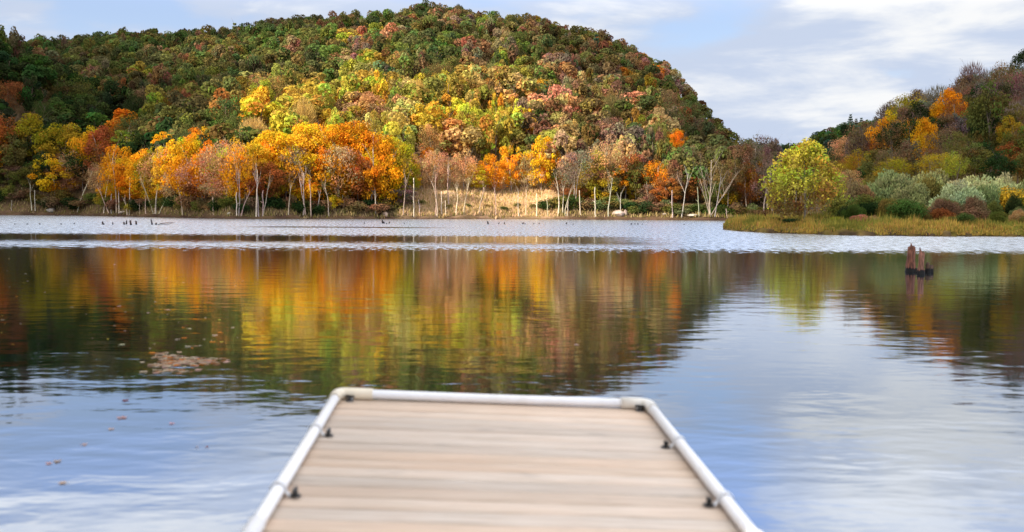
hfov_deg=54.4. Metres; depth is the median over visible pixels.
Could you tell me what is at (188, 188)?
maple tree
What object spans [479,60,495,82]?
broadleaf tree
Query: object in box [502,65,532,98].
broadleaf tree
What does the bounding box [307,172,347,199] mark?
maple tree
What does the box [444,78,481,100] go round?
broadleaf tree
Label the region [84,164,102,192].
maple tree
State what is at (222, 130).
broadleaf tree
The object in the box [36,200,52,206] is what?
bush
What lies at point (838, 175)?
maple tree
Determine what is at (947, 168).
maple tree
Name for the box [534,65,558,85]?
broadleaf tree
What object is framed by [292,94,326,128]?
broadleaf tree
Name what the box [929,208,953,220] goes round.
shrub
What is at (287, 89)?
broadleaf tree
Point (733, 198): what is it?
maple tree
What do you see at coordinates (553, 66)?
broadleaf tree
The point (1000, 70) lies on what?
maple tree
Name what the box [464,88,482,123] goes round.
broadleaf tree
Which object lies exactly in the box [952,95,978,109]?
bare tree
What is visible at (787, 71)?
sky
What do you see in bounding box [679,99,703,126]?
broadleaf tree
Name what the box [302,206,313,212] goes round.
bush
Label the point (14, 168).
maple tree
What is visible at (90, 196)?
bush
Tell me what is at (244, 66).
broadleaf tree
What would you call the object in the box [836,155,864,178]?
bare tree
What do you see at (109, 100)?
broadleaf tree
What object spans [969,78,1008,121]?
maple tree
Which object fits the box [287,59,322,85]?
broadleaf tree
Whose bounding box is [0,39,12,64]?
broadleaf tree
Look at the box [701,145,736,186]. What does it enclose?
broadleaf tree
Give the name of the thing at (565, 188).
maple tree
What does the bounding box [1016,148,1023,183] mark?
maple tree
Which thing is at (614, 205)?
bush
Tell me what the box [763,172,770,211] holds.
dead tree
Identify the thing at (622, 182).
maple tree
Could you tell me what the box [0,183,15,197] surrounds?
bush
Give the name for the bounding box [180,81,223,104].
broadleaf tree
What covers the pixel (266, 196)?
dead tree
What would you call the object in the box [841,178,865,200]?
shrub
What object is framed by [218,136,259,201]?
maple tree
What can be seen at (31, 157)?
maple tree
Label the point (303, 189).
dead tree
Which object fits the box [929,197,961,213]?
willow shrub
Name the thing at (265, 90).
broadleaf tree
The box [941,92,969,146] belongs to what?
maple tree
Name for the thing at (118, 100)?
broadleaf tree
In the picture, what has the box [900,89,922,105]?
maple tree
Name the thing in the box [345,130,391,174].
maple tree
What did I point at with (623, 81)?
broadleaf tree
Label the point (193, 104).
broadleaf tree
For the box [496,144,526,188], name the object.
maple tree
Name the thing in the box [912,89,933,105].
bare tree
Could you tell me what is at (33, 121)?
maple tree
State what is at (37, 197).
bush
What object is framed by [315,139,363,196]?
maple tree
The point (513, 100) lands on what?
broadleaf tree
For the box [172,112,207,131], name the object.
broadleaf tree
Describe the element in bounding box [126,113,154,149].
broadleaf tree
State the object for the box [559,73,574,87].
broadleaf tree
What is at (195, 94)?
broadleaf tree
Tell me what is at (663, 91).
broadleaf tree
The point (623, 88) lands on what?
broadleaf tree
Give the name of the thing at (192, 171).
maple tree
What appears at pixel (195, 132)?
maple tree
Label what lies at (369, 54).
broadleaf tree
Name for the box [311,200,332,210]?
bush
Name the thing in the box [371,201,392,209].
bush
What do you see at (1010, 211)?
willow shrub
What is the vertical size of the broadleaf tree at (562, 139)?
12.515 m
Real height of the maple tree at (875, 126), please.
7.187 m
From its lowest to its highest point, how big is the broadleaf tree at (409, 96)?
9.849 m
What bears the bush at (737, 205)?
on the terrain at (20, 111)
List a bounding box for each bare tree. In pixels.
[812,152,844,170]
[827,155,853,172]
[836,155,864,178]
[843,131,871,162]
[873,102,897,126]
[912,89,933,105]
[921,84,949,122]
[952,60,989,95]
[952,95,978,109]
[980,67,1005,83]
[999,100,1023,144]
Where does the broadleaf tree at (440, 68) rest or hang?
on the terrain at (20, 111)
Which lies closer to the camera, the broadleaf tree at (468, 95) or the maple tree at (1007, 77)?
the maple tree at (1007, 77)
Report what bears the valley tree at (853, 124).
on the terrain at (20, 111)
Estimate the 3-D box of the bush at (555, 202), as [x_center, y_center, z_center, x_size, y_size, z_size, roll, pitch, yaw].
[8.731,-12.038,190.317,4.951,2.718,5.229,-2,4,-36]
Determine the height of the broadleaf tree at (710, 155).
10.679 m
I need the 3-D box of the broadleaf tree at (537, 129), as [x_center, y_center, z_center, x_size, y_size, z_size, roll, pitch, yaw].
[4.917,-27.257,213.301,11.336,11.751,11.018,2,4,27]
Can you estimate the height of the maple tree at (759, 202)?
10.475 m
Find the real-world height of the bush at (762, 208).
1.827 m
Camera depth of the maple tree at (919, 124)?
135.26 m
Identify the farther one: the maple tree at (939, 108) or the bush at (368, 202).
the bush at (368, 202)
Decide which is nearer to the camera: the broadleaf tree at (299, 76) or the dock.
the dock
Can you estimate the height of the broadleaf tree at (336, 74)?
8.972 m
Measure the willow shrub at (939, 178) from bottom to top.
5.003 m
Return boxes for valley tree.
[806,135,819,141]
[815,129,829,140]
[819,135,836,152]
[820,133,841,142]
[823,139,842,151]
[823,148,836,158]
[827,127,844,134]
[840,124,857,134]
[840,128,857,139]
[848,122,860,130]
[857,122,872,131]
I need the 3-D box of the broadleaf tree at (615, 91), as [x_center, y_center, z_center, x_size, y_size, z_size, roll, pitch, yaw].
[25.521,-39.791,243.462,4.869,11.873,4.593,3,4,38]
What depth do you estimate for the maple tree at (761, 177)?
186.22 m
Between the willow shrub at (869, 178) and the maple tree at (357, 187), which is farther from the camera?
the maple tree at (357, 187)
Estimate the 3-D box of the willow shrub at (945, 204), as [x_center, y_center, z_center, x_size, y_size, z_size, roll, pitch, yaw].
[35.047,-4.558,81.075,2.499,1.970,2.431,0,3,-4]
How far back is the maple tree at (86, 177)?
215.62 m
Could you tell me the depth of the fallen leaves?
10.39 m
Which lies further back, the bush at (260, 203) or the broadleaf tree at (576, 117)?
the broadleaf tree at (576, 117)
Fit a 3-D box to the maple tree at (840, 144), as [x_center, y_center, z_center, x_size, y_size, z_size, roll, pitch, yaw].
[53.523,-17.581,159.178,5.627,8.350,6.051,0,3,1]
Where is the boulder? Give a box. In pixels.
[614,210,624,215]
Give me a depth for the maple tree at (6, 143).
222.99 m
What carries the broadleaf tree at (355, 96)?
on the terrain at (20, 111)
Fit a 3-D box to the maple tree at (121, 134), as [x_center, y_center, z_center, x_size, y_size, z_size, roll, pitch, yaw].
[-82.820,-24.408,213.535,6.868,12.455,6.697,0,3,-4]
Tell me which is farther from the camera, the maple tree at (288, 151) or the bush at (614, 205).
the bush at (614, 205)
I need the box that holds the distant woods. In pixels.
[0,0,728,134]
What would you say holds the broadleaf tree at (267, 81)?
on the terrain at (20, 111)
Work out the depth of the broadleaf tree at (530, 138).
207.11 m
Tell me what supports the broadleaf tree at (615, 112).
on the terrain at (20, 111)
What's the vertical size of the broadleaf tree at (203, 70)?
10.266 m
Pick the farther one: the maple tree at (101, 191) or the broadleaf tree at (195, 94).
the broadleaf tree at (195, 94)
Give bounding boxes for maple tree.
[0,113,23,165]
[0,125,19,166]
[0,131,29,170]
[0,165,27,177]
[0,169,25,185]
[7,157,33,165]
[8,113,55,159]
[9,162,45,190]
[11,155,35,165]
[23,149,63,186]
[27,153,80,194]
[34,122,83,166]
[43,153,67,188]
[55,146,102,190]
[56,176,83,191]
[67,123,111,188]
[79,172,98,184]
[83,124,119,183]
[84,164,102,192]
[88,165,111,194]
[95,184,111,195]
[98,144,132,198]
[105,155,133,180]
[110,127,141,147]
[111,162,141,199]
[114,166,133,199]
[115,174,141,199]
[124,148,150,182]
[124,153,152,199]
[127,189,146,198]
[132,146,161,199]
[136,150,171,196]
[141,185,162,199]
[150,128,171,143]
[151,145,178,196]
[152,139,187,192]
[157,184,182,196]
[160,166,195,200]
[165,138,203,199]
[174,155,210,198]
[177,137,216,157]
[178,179,207,197]
[183,126,216,149]
[187,139,234,198]
[188,144,215,199]
[194,139,251,197]
[197,177,228,198]
[202,146,236,196]
[212,172,238,192]
[215,153,246,194]
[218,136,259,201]
[232,170,258,197]
[240,142,272,169]
[240,161,286,205]
[243,152,272,195]
[248,138,283,187]
[251,130,301,163]
[259,168,281,194]
[269,113,329,158]
[270,141,299,196]
[273,142,314,196]
[274,161,301,196]
[283,151,326,203]
[287,170,307,198]
[291,177,324,203]
[299,120,347,153]
[300,130,327,176]
[307,154,338,198]
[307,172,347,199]
[310,137,347,199]
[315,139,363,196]
[326,119,383,160]
[326,153,362,195]
[329,154,364,197]
[339,149,376,200]
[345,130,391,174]
[350,131,390,200]
[364,151,405,204]
[367,130,398,156]
[383,182,418,204]
[385,132,407,156]
[385,141,420,196]
[397,153,421,185]
[408,175,422,186]
[411,158,435,188]
[418,146,439,169]
[420,147,449,188]
[438,155,460,188]
[449,148,477,187]
[462,161,486,187]
[462,167,492,187]
[479,153,505,189]
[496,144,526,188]
[512,150,541,189]
[523,135,560,190]
[540,151,568,189]
[545,168,565,189]
[549,178,578,192]
[553,149,597,197]
[557,164,579,194]
[562,185,590,197]
[570,185,589,197]
[575,147,610,193]
[575,178,596,198]
[578,160,603,198]
[587,139,627,190]
[588,172,617,199]
[593,164,621,198]
[598,163,623,198]
[607,163,628,196]
[611,152,642,199]
[621,156,654,199]
[626,186,638,198]
[636,184,661,201]
[639,160,670,198]
[648,178,684,202]
[659,172,691,199]
[662,159,686,199]
[668,129,688,147]
[678,173,707,201]
[694,170,722,200]
[702,181,732,205]
[712,158,746,211]
[717,184,744,205]
[726,137,758,205]
[726,185,750,205]
[735,169,760,205]
[737,161,766,204]
[740,132,776,204]
[748,156,780,207]
[749,164,771,206]
[751,190,781,206]
[762,137,782,212]
[775,156,799,213]
[779,142,806,201]
[809,159,841,208]
[819,168,849,198]
[827,135,848,159]
[830,161,850,181]
[837,165,863,188]
[842,146,877,178]
[843,120,876,162]
[843,165,865,182]
[850,135,871,152]
[856,148,891,179]
[861,119,891,140]
[864,110,901,158]
[867,131,886,153]
[870,125,908,156]
[870,150,904,177]
[870,156,917,178]
[872,120,905,153]
[880,115,912,150]
[881,105,921,123]
[883,96,916,116]
[884,117,908,157]
[885,92,926,119]
[891,138,927,179]
[892,118,925,162]
[895,117,922,158]
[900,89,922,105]
[900,98,941,123]
[905,100,933,120]
[910,114,936,159]
[910,116,938,170]
[915,152,956,176]
[917,117,945,163]
[922,123,966,165]
[923,150,955,183]
[929,87,967,129]
[931,113,958,149]
[939,154,965,184]
[940,113,969,141]
[940,148,971,187]
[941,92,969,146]
[942,128,980,176]
[942,136,970,178]
[944,79,974,114]
[947,141,992,175]
[948,75,979,95]
[955,110,984,145]
[959,74,985,85]
[962,76,992,94]
[962,83,991,115]
[965,79,1023,171]
[967,137,998,179]
[968,95,1002,154]
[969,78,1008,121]
[979,149,1019,179]
[986,61,1023,97]
[990,63,1010,82]
[990,141,1023,182]
[992,81,1020,104]
[995,110,1023,142]
[996,125,1023,184]
[997,94,1023,114]
[998,65,1023,102]
[1007,69,1023,110]
[1008,48,1023,98]
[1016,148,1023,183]
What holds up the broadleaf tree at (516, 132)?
on the terrain at (20, 111)
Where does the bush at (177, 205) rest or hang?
on the terrain at (20, 111)
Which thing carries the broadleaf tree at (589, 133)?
on the terrain at (20, 111)
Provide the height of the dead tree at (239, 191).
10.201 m
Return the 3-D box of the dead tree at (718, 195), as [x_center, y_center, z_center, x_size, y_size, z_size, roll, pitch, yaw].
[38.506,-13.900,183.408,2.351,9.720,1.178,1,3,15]
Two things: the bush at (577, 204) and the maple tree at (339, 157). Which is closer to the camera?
the maple tree at (339, 157)
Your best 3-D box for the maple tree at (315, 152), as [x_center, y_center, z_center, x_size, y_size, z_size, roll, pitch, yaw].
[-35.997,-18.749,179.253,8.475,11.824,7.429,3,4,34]
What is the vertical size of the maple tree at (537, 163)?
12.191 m
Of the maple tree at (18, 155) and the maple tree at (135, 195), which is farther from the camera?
the maple tree at (18, 155)
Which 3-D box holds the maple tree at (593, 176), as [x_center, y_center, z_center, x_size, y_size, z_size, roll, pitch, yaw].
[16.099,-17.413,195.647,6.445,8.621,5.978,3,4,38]
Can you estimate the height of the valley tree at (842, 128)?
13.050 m
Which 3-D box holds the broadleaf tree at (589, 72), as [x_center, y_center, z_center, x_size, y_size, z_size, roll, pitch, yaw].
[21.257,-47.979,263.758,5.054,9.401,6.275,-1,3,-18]
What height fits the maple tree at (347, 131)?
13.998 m
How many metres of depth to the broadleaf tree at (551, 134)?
204.42 m
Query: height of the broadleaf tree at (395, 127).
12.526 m
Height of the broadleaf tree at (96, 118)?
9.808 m
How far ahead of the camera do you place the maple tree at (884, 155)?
117.42 m
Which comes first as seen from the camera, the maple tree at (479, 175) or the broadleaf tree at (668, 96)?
the maple tree at (479, 175)
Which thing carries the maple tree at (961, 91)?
on the terrain at (20, 111)
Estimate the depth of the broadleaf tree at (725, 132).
257.78 m
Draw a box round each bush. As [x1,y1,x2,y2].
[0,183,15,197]
[0,191,5,200]
[5,192,27,199]
[16,189,32,197]
[24,192,37,197]
[25,194,47,202]
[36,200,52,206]
[40,196,57,207]
[51,189,74,200]
[59,197,81,209]
[68,200,88,207]
[78,195,95,204]
[83,193,97,203]
[92,193,113,205]
[100,197,114,206]
[104,198,128,209]
[124,204,135,210]
[126,200,143,210]
[134,199,151,204]
[149,198,161,208]
[157,197,166,205]
[160,193,178,207]
[172,196,183,208]
[174,195,198,208]
[190,201,202,211]
[194,197,206,210]
[202,203,212,209]
[207,199,222,211]
[217,198,229,208]
[218,195,241,206]
[231,203,250,212]
[240,196,255,210]
[249,195,262,206]
[261,191,279,202]
[262,195,285,207]
[272,200,285,208]
[282,195,296,207]
[289,200,306,211]
[299,200,312,206]
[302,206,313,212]
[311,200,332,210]
[311,203,324,214]
[326,194,349,205]
[327,195,336,209]
[338,197,355,208]
[342,201,367,211]
[360,199,373,207]
[363,204,389,212]
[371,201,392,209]
[378,198,405,209]
[537,200,549,209]
[539,197,557,206]
[546,196,570,208]
[559,194,584,208]
[569,200,583,208]
[576,199,598,209]
[587,200,612,209]
[596,195,617,206]
[601,201,623,208]
[614,198,632,205]
[617,201,637,209]
[627,205,641,212]
[630,199,647,203]
[633,201,654,212]
[643,205,662,211]
[652,201,668,209]
[660,199,672,206]
[660,203,684,212]
[666,207,689,213]
[684,203,700,211]
[685,204,707,212]
[703,201,714,209]
[716,205,735,215]
[729,202,746,215]
[733,207,749,214]
[746,203,758,213]
[746,209,772,215]
[757,207,772,214]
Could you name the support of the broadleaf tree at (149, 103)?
on the terrain at (20, 111)
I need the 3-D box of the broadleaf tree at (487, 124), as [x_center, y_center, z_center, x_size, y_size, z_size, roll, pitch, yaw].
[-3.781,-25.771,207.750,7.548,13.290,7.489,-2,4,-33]
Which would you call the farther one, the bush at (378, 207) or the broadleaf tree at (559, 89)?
the broadleaf tree at (559, 89)
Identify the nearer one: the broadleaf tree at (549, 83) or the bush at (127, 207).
the bush at (127, 207)
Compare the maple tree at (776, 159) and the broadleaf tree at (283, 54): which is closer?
the maple tree at (776, 159)
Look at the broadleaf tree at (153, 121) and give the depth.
211.11 m
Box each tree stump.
[905,243,925,271]
[917,248,924,273]
[925,262,933,271]
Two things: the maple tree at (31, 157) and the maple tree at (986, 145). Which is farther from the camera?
the maple tree at (31, 157)
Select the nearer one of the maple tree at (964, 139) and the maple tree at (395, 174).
the maple tree at (964, 139)
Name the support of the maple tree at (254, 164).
on the terrain at (20, 111)
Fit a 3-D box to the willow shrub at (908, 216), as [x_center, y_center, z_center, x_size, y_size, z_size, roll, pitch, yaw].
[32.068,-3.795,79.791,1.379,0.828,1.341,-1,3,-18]
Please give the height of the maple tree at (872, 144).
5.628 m
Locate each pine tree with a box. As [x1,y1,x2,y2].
[230,20,240,37]
[591,33,604,54]
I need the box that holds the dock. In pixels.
[241,388,761,531]
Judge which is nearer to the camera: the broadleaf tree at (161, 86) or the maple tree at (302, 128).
the maple tree at (302, 128)
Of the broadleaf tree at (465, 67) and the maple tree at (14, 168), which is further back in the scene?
the broadleaf tree at (465, 67)
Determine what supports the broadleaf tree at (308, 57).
on the terrain at (20, 111)
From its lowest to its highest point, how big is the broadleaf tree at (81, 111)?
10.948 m
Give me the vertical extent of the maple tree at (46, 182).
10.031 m
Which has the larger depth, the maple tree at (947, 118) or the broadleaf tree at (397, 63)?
the broadleaf tree at (397, 63)
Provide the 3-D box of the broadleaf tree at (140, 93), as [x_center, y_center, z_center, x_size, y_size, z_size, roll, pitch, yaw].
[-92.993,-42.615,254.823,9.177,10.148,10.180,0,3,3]
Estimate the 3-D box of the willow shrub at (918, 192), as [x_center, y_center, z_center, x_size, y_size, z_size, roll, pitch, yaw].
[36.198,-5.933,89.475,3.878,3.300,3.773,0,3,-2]
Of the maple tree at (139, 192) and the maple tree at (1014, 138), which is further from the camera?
the maple tree at (139, 192)
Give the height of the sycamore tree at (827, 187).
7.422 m
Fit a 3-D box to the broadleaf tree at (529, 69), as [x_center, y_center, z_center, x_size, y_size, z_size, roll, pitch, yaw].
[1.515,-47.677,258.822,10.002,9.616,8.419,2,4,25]
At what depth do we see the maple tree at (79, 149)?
214.62 m
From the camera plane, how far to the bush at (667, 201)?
189.37 m
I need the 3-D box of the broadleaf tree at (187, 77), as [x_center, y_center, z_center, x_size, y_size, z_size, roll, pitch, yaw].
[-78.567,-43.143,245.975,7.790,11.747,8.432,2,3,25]
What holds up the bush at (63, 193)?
on the terrain at (20, 111)
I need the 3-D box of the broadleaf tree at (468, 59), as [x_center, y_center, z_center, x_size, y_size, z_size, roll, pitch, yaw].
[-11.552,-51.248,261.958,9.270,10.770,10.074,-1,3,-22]
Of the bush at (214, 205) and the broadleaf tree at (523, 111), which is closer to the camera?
the bush at (214, 205)
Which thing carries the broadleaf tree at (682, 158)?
on the terrain at (20, 111)
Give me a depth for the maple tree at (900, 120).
151.16 m
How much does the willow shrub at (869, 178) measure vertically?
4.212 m
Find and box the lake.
[0,215,1023,531]
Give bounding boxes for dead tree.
[26,177,33,210]
[108,148,116,213]
[117,169,119,212]
[139,160,153,213]
[155,188,157,213]
[235,167,240,215]
[254,165,260,216]
[254,170,258,216]
[262,178,271,215]
[299,164,305,214]
[299,169,305,213]
[308,180,311,215]
[403,172,409,214]
[413,178,413,216]
[427,174,437,216]
[435,166,438,215]
[447,166,448,204]
[463,177,471,212]
[592,188,595,216]
[606,168,611,215]
[677,164,693,215]
[696,147,742,216]
[714,164,725,216]
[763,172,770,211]
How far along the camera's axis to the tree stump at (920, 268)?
26.09 m
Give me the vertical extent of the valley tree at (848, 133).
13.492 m
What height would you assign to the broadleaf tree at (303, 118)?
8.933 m
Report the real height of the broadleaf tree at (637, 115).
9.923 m
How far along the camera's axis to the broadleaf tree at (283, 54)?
261.36 m
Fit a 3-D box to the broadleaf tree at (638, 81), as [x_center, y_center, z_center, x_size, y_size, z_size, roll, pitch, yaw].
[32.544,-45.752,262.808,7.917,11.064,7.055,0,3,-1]
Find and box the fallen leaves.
[140,352,229,373]
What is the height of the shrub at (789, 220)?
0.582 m
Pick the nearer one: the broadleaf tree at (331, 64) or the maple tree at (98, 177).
the maple tree at (98, 177)
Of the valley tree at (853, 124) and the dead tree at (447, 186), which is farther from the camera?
the valley tree at (853, 124)
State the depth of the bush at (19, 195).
216.58 m
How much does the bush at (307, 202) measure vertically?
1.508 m
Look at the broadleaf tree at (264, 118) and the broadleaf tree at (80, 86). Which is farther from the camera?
the broadleaf tree at (80, 86)
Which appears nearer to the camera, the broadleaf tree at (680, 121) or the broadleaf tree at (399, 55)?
the broadleaf tree at (680, 121)
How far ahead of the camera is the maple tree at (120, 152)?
201.61 m
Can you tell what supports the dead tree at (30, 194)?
on the terrain at (20, 111)
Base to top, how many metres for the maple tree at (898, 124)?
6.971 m
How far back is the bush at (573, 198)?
189.70 m
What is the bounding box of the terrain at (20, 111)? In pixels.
[0,44,1023,236]
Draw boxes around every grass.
[0,154,753,218]
[723,209,1023,235]
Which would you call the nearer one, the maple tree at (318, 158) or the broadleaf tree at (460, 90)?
the maple tree at (318, 158)
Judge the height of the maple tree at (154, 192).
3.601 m
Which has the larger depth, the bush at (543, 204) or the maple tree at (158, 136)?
the maple tree at (158, 136)
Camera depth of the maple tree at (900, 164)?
113.23 m
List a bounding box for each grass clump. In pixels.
[850,214,869,221]
[868,215,880,219]
[1008,209,1023,221]
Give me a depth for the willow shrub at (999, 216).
77.64 m
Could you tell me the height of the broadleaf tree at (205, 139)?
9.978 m
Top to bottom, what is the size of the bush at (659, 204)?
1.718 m
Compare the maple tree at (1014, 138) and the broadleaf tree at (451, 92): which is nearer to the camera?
the maple tree at (1014, 138)
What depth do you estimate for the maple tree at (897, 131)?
134.67 m
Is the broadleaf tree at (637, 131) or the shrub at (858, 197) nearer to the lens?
the shrub at (858, 197)
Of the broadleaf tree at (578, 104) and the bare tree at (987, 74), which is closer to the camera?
the bare tree at (987, 74)
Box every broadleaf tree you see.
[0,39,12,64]
[0,50,20,71]
[0,63,15,86]
[0,78,24,109]
[0,98,14,123]
[0,107,21,143]
[8,61,56,89]
[10,53,57,89]
[12,130,46,159]
[16,74,46,113]
[19,49,36,62]
[27,116,63,141]
[31,100,51,119]
[34,61,66,89]
[35,97,75,123]
[42,63,69,94]
[44,80,83,106]
[46,91,79,114]
[46,119,71,154]
[52,113,92,149]
[60,144,100,178]
[62,77,98,107]
[67,93,113,122]
[77,112,111,136]
[84,104,104,123]
[94,91,112,126]
[98,80,129,106]
[105,108,143,137]
[106,95,139,116]
[112,139,138,161]
[113,118,132,139]
[121,96,143,113]
[123,109,153,128]
[124,130,155,156]
[125,77,147,99]
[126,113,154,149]
[127,81,150,113]
[138,84,171,118]
[138,113,179,135]
[139,116,180,148]
[142,82,166,101]
[148,135,182,166]
[151,63,173,94]
[154,90,188,115]
[160,97,213,127]
[161,87,183,111]
[162,85,181,101]
[164,128,181,138]
[167,128,201,155]
[171,66,192,87]
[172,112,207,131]
[174,117,209,139]
[178,67,209,94]
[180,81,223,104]
[181,80,199,98]
[181,92,205,115]
[183,134,217,165]
[195,74,211,95]
[197,123,265,156]
[199,62,217,77]
[200,75,240,120]
[202,61,236,80]
[204,95,249,135]
[207,81,243,110]
[208,67,242,83]
[209,87,247,122]
[220,59,239,71]
[223,75,252,98]
[224,110,246,136]
[235,116,269,144]
[238,54,268,76]
[238,71,260,84]
[238,90,286,123]
[243,80,275,118]
[244,53,263,73]
[245,70,287,101]
[248,85,269,125]
[253,78,271,100]
[255,107,295,129]
[262,53,296,82]
[266,47,303,71]
[267,67,285,93]
[269,106,305,134]
[271,59,296,94]
[276,93,301,111]
[277,86,308,112]
[278,84,310,99]
[283,53,309,84]
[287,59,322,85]
[287,112,308,134]
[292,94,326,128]
[293,97,316,126]
[294,71,323,92]
[300,48,317,61]
[300,78,321,90]
[301,80,336,129]
[305,52,325,79]
[312,81,338,106]
[315,82,334,106]
[317,72,344,100]
[317,108,331,135]
[318,57,342,80]
[319,105,370,127]
[325,107,345,142]
[333,60,349,87]
[334,91,367,117]
[336,52,359,65]
[337,73,365,106]
[337,111,359,127]
[338,58,358,81]
[342,91,391,125]
[343,133,366,149]
[348,62,383,92]
[348,69,386,93]
[355,55,379,69]
[358,48,386,64]
[360,60,397,84]
[360,112,381,136]
[367,109,388,137]
[370,70,395,115]
[375,71,403,97]
[381,47,408,71]
[381,93,423,120]
[382,112,415,159]
[384,79,406,110]
[385,54,414,79]
[385,103,423,141]
[389,95,428,118]
[390,51,409,77]
[399,76,417,94]
[401,76,445,110]
[406,101,453,146]
[411,48,429,74]
[412,73,428,88]
[415,44,459,76]
[417,62,461,85]
[417,121,443,155]
[425,62,458,92]
[429,69,450,100]
[429,108,456,150]
[432,118,484,159]
[433,72,469,113]
[435,55,464,76]
[436,93,465,121]
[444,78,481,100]
[447,79,479,110]
[452,105,483,152]
[454,64,494,88]
[455,51,487,78]
[457,96,486,143]
[460,63,503,92]
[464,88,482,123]
[475,114,514,167]
[477,106,509,154]
[478,64,523,108]
[478,79,500,111]
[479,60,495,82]
[486,72,544,110]
[488,87,504,123]
[493,110,527,161]
[494,59,505,67]
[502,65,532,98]
[505,95,524,119]
[508,133,543,169]
[510,106,538,144]
[510,112,561,150]
[515,97,540,129]
[516,64,534,92]
[524,78,551,98]
[524,93,548,111]
[527,98,570,129]
[530,79,557,101]
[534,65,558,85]
[537,124,587,157]
[540,84,581,123]
[541,129,583,187]
[543,89,562,101]
[544,61,579,87]
[545,111,579,155]
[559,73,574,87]
[561,78,593,122]
[567,96,593,136]
[569,111,585,138]
[572,70,586,81]
[572,84,610,99]
[572,98,612,128]
[575,139,602,167]
[578,122,602,159]
[585,68,602,83]
[586,85,605,100]
[588,122,611,152]
[590,71,630,95]
[591,73,636,97]
[592,116,633,135]
[594,100,612,124]
[599,122,634,158]
[602,74,623,96]
[604,93,623,117]
[604,152,623,173]
[607,79,624,116]
[613,94,658,131]
[613,133,641,158]
[619,91,656,118]
[619,125,647,154]
[623,73,650,106]
[624,107,646,129]
[624,149,658,185]
[625,122,656,149]
[636,105,670,123]
[640,125,662,176]
[643,107,680,142]
[647,85,663,116]
[648,102,694,139]
[649,116,667,163]
[654,135,671,166]
[658,88,676,106]
[658,145,708,199]
[660,104,693,129]
[661,89,687,107]
[662,125,683,148]
[668,106,684,128]
[673,106,695,123]
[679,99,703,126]
[680,144,706,179]
[681,143,701,163]
[684,133,728,164]
[685,135,707,157]
[687,121,715,145]
[695,115,719,141]
[698,144,726,194]
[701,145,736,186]
[708,145,745,184]
[710,140,737,151]
[716,127,741,144]
[733,162,772,203]
[787,167,811,200]
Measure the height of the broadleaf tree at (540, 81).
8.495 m
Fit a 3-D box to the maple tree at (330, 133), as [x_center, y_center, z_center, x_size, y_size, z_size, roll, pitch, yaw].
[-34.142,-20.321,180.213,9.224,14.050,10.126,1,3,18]
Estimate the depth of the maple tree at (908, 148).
116.39 m
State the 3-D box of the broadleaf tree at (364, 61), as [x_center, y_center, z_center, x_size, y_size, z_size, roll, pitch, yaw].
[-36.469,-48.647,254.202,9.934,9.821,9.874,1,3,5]
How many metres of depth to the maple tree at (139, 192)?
193.49 m
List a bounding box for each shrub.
[780,218,802,223]
[820,196,849,216]
[832,181,861,201]
[834,205,850,215]
[840,193,885,208]
[840,204,865,218]
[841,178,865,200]
[847,194,874,215]
[858,185,876,198]
[858,202,877,215]
[859,173,877,185]
[864,199,888,215]
[865,168,914,199]
[874,198,896,217]
[885,198,930,218]
[888,182,931,205]
[901,214,916,219]
[910,168,951,188]
[913,174,943,199]
[921,214,935,221]
[926,179,986,208]
[926,198,961,215]
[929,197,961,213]
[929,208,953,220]
[944,174,1000,200]
[956,206,990,219]
[956,212,977,222]
[959,196,987,213]
[971,183,1000,207]
[985,200,1002,212]
[988,210,1008,222]
[993,172,1020,192]
[995,185,1023,209]
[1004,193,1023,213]
[1007,206,1023,220]
[1017,179,1023,193]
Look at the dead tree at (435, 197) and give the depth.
181.09 m
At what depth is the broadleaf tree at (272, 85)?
231.70 m
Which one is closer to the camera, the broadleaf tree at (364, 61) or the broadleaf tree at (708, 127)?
the broadleaf tree at (708, 127)
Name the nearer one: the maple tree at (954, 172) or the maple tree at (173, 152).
the maple tree at (954, 172)
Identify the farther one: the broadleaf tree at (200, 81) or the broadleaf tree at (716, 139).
the broadleaf tree at (200, 81)
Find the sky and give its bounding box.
[0,0,1023,144]
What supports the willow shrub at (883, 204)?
on the terrain at (20, 111)
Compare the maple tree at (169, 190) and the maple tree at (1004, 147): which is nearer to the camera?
the maple tree at (1004, 147)
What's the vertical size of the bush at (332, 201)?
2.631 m
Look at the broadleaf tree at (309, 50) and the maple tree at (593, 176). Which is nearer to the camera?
the maple tree at (593, 176)
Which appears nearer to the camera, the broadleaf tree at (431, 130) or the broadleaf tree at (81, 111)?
the broadleaf tree at (431, 130)
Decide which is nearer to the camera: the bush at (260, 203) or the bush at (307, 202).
the bush at (260, 203)
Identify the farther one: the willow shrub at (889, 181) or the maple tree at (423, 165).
the maple tree at (423, 165)
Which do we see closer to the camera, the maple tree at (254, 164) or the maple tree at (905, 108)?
the maple tree at (905, 108)
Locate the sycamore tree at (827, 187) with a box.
[758,137,850,218]
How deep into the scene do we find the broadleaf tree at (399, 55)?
253.74 m
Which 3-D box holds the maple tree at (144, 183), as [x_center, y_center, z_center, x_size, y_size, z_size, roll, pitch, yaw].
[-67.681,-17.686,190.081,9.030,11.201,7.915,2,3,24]
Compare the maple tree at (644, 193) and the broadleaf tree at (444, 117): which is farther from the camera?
the broadleaf tree at (444, 117)
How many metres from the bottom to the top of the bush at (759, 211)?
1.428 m
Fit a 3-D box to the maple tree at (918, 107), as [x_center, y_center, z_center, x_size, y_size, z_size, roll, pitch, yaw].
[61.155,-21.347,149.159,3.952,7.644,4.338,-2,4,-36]
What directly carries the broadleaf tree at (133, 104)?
on the terrain at (20, 111)
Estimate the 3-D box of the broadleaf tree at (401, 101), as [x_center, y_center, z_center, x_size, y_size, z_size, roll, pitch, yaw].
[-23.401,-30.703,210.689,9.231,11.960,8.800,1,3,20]
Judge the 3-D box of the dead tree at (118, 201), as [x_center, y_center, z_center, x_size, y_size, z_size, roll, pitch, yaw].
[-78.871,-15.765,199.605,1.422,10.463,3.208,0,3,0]

